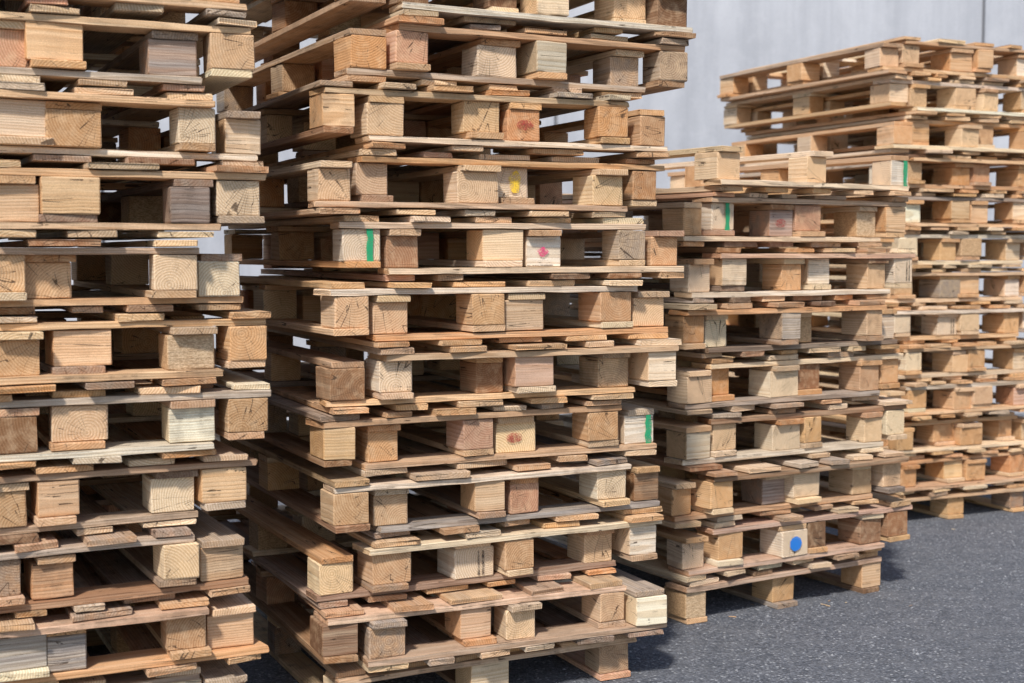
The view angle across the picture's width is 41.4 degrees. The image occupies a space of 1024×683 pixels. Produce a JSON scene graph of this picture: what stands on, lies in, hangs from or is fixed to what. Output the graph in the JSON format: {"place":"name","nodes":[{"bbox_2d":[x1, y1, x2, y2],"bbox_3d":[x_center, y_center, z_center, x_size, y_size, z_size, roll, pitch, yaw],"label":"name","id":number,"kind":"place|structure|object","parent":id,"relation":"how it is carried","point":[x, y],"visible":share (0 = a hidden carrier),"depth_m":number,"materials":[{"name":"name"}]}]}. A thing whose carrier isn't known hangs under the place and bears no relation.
{"place":"outdoors","nodes":[
{"label":"outdoors","id":0,"kind":"place"},
{"bbox_2d":[0,0,1023,419],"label":"concrete wall","id":1,"kind":"structure","parent":0,"point":[732,36],"depth_m":9.27,"materials":[{"name":"grey concrete"}]},
{"bbox_2d":[86,413,1023,682],"bbox_3d":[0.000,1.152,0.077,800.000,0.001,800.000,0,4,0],"label":"ground","id":2,"kind":"structure","parent":0,"point":[844,625],"depth_m":4.13,"materials":[{"name":"grey asphalt"}]},
{"bbox_2d":[0,0,270,682],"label":"pallet stack","id":3,"kind":"object","parent":2,"relation":"on","point":[118,460],"visible":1,"depth_m":2.99,"materials":[{"name":"brown wood"}]},
{"bbox_2d":[201,0,695,682],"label":"pallet stack","id":4,"kind":"object","parent":2,"relation":"on","point":[415,226],"visible":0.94,"depth_m":3.49,"materials":[{"name":"brown wood"}]},
{"bbox_2d":[523,146,915,624],"bbox_3d":[0.634,0.093,4.854,1.024,1.475,1.291,-2,4,-31],"label":"pallet stack","id":5,"kind":"object","parent":2,"relation":"on","point":[734,495],"visible":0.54,"depth_m":4.37,"materials":[{"name":"brown wood"}]},
{"bbox_2d":[717,36,1023,518],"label":"pallet stack","id":6,"kind":"object","parent":2,"relation":"on","point":[936,117],"visible":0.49,"depth_m":5.83,"materials":[{"name":"brown wood"}]},
{"bbox_2d":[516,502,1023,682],"bbox_3d":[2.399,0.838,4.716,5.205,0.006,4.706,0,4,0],"label":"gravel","id":7,"kind":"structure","parent":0,"point":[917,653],"depth_m":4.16,"materials":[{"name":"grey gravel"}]}
]}

